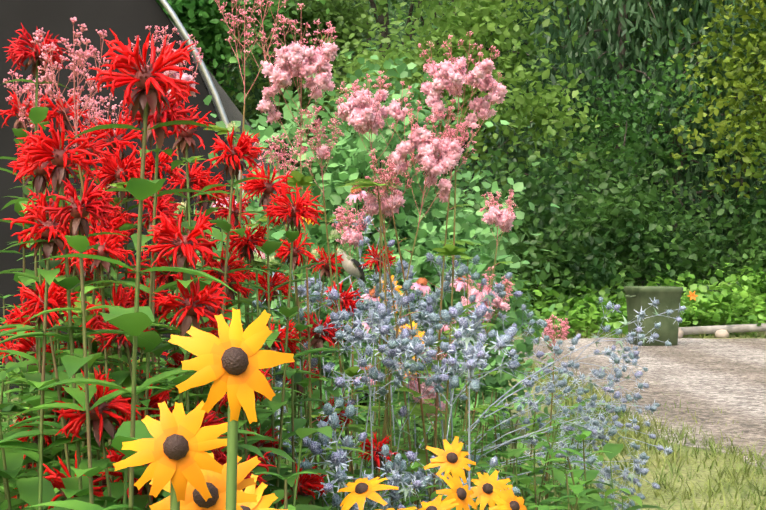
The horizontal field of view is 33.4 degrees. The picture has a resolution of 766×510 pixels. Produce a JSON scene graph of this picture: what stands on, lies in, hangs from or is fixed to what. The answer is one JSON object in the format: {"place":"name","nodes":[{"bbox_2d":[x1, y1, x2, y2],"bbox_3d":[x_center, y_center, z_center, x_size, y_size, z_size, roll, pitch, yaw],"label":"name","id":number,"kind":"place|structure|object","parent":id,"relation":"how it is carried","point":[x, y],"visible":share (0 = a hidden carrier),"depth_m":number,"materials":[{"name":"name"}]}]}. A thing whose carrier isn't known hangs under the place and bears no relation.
{"place":"outdoors","nodes":[
{"label":"outdoors","id":0,"kind":"place"},
{"bbox_2d":[0,290,765,509],"bbox_3d":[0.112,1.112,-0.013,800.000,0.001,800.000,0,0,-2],"label":"ground","id":1,"kind":"structure","parent":0,"point":[650,493],"depth_m":6.59,"materials":[{"name":"green plant"}]},
{"bbox_2d":[0,0,280,393],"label":"hoop house tunnel","id":2,"kind":"structure","parent":1,"relation":"on","point":[123,20],"depth_m":10.00,"materials":[{"name":"fabric"}]},
{"bbox_2d":[156,0,329,135],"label":"shrub","id":3,"kind":"object","parent":1,"relation":"on","point":[197,18],"visible":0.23,"depth_m":21.47,"materials":[{"name":"green plant"}]},
{"bbox_2d":[213,6,274,96],"bbox_3d":[-5.920,-6.098,36.437,9.074,14.481,6.897,0,0,-27],"label":"deciduous tree","id":4,"kind":"object","parent":1,"relation":"on","point":[228,68],"depth_m":36.70,"materials":[{"name":"green plant"}]},
{"bbox_2d":[201,5,286,74],"bbox_3d":[-4.643,-4.658,25.724,5.098,11.595,6.664,0,0,-33],"label":"deciduous tree","id":5,"kind":"object","parent":1,"relation":"on","point":[229,72],"depth_m":24.77,"materials":[{"name":"green plant"}]},
{"bbox_2d":[0,0,587,509],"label":"pink flowers","id":6,"kind":"object","parent":1,"relation":"on","point":[364,110],"visible":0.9,"depth_m":3.18,"materials":[{"name":"pink plant"}]},
{"bbox_2d":[201,0,407,180],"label":"shrub","id":7,"kind":"object","parent":1,"relation":"on","point":[250,65],"visible":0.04,"depth_m":32.65,"materials":[{"name":"green plant"}]},
{"bbox_2d":[212,0,403,182],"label":"shrub","id":8,"kind":"object","parent":1,"relation":"on","point":[339,15],"visible":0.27,"depth_m":23.89,"materials":[{"name":"green plant"}]},
{"bbox_2d":[0,23,626,509],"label":"bee balm plants","id":9,"kind":"object","parent":1,"relation":"on","point":[34,447],"visible":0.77,"depth_m":2.11,"materials":[{"name":"red plant"}]},
{"bbox_2d":[113,122,526,509],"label":"daisy flowers","id":10,"kind":"object","parent":1,"relation":"on","point":[185,470],"visible":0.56,"depth_m":0.65,"materials":[{"name":"yellow plant"}]},
{"bbox_2d":[0,315,665,509],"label":"border foliage plants","id":11,"kind":"object","parent":1,"relation":"on","point":[559,475],"visible":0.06,"depth_m":3.84,"materials":[{"name":"green plant"}]},
{"bbox_2d":[278,226,394,438],"bbox_3d":[-0.136,0.513,3.700,0.346,1.197,0.094,0,0,-2],"label":"sea holly stem","id":12,"kind":"object","parent":1,"relation":"on","point":[390,243],"visible":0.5,"depth_m":3.70,"materials":[{"name":"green plant"}]},
{"bbox_2d":[332,248,366,281],"bbox_3d":[-0.107,0.037,3.699,0.092,0.126,0.045,-22,10,-25],"label":"bird","id":13,"kind":"object","parent":12,"relation":"attached to","point":[350,265],"visible":0.85,"depth_m":3.69,"materials":[{"name":"beige"}]},
{"bbox_2d":[251,0,423,111],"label":"deciduous tree","id":14,"kind":"object","parent":1,"relation":"on","point":[380,20],"visible":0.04,"depth_m":30.72,"materials":[{"name":"green plant"}]},
{"bbox_2d":[145,22,559,458],"bbox_3d":[-0.243,-0.044,7.614,2.600,2.653,2.536,0,0,-2],"label":"shrub","id":15,"kind":"object","parent":1,"relation":"on","point":[351,159],"visible":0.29,"depth_m":7.19,"materials":[{"name":"green plant"}]},
{"bbox_2d":[296,0,619,216],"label":"shrub","id":16,"kind":"object","parent":1,"relation":"on","point":[478,13],"visible":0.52,"depth_m":20.80,"materials":[{"name":"green plant"}]},
{"bbox_2d":[252,214,686,509],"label":"sea holly flowers","id":17,"kind":"object","parent":1,"relation":"on","point":[404,342],"visible":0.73,"depth_m":3.28,"materials":[{"name":"blue plant"}]},
{"bbox_2d":[212,0,765,285],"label":"forest trees","id":18,"kind":"object","parent":1,"relation":"on","point":[506,165],"visible":0.02,"depth_m":42.94,"materials":[{"name":"green plant"}]},
{"bbox_2d":[389,0,615,200],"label":"shrub","id":19,"kind":"object","parent":1,"relation":"on","point":[423,19],"visible":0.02,"depth_m":38.12,"materials":[{"name":"green plant"}]},
{"bbox_2d":[242,101,765,329],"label":"bushes","id":20,"kind":"object","parent":1,"relation":"on","point":[605,264],"visible":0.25,"depth_m":19.89,"materials":[{"name":"green plant"}]},
{"bbox_2d":[366,0,642,279],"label":"shrub","id":21,"kind":"object","parent":1,"relation":"on","point":[538,29],"depth_m":28.08,"materials":[{"name":"green plant"}]},
{"bbox_2d":[447,259,765,337],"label":"groundcover plants","id":22,"kind":"object","parent":1,"relation":"on","point":[726,300],"visible":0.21,"depth_m":17.98,"materials":[{"name":"green plant"}]},
{"bbox_2d":[520,0,701,218],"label":"shrub","id":23,"kind":"object","parent":1,"relation":"on","point":[604,27],"visible":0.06,"depth_m":32.05,"materials":[{"name":"green plant"}]},
{"bbox_2d":[463,0,765,293],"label":"shrub","id":24,"kind":"object","parent":1,"relation":"on","point":[613,40],"visible":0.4,"depth_m":25.26,"materials":[{"name":"green plant"}]},
{"bbox_2d":[539,31,735,285],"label":"sapling trees","id":25,"kind":"object","parent":1,"relation":"on","point":[624,131],"visible":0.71,"depth_m":23.54,"materials":[{"name":"green plant"}]},
{"bbox_2d":[577,0,765,280],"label":"shrub","id":26,"kind":"object","parent":1,"relation":"on","point":[700,22],"visible":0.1,"depth_m":25.49,"materials":[{"name":"green plant"}]},
{"bbox_2d":[616,0,751,231],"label":"deciduous tree","id":27,"kind":"object","parent":1,"relation":"on","point":[681,151],"depth_m":36.74,"materials":[{"name":"green plant"}]},
{"bbox_2d":[682,291,726,335],"bbox_3d":[4.318,0.802,17.732,1.227,0.621,1.401,0,0,-2],"label":"daylily plant","id":28,"kind":"object","parent":1,"relation":"on","point":[693,296],"visible":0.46,"depth_m":17.58,"materials":[{"name":"green plant"}]},
{"bbox_2d":[644,1,765,163],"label":"deciduous tree","id":29,"kind":"object","parent":1,"relation":"on","point":[685,56],"depth_m":29.12,"materials":[{"name":"green plant"}]},
{"bbox_2d":[649,0,765,222],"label":"shrub","id":30,"kind":"object","parent":1,"relation":"on","point":[741,86],"visible":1,"depth_m":21.10,"materials":[{"name":"green plant"}]},
{"bbox_2d":[678,323,765,337],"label":"timber edging and stones","id":31,"kind":"object","parent":1,"relation":"on","point":[720,331],"visible":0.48,"depth_m":17.13,"materials":[{"name":"beige wood"}]},
{"bbox_2d":[702,0,765,135],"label":"vine covered tree","id":32,"kind":"object","parent":1,"relation":"on","point":[704,16],"visible":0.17,"depth_m":22.87,"materials":[{"name":"green plant"}]},
{"bbox_2d":[496,338,765,468],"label":"gravel path","id":33,"kind":"structure","parent":0,"point":[729,375],"depth_m":11.10,"materials":[{"name":"beige gravel"}]},
{"bbox_2d":[624,286,682,345],"bbox_3d":[3.340,0.752,15.782,0.701,0.720,0.545,0,0,-14],"label":"plant pot","id":34,"kind":"object","parent":33,"relation":"on","point":[638,297],"visible":0.9,"depth_m":15.56,"materials":[{"name":"plastic"}]}
]}

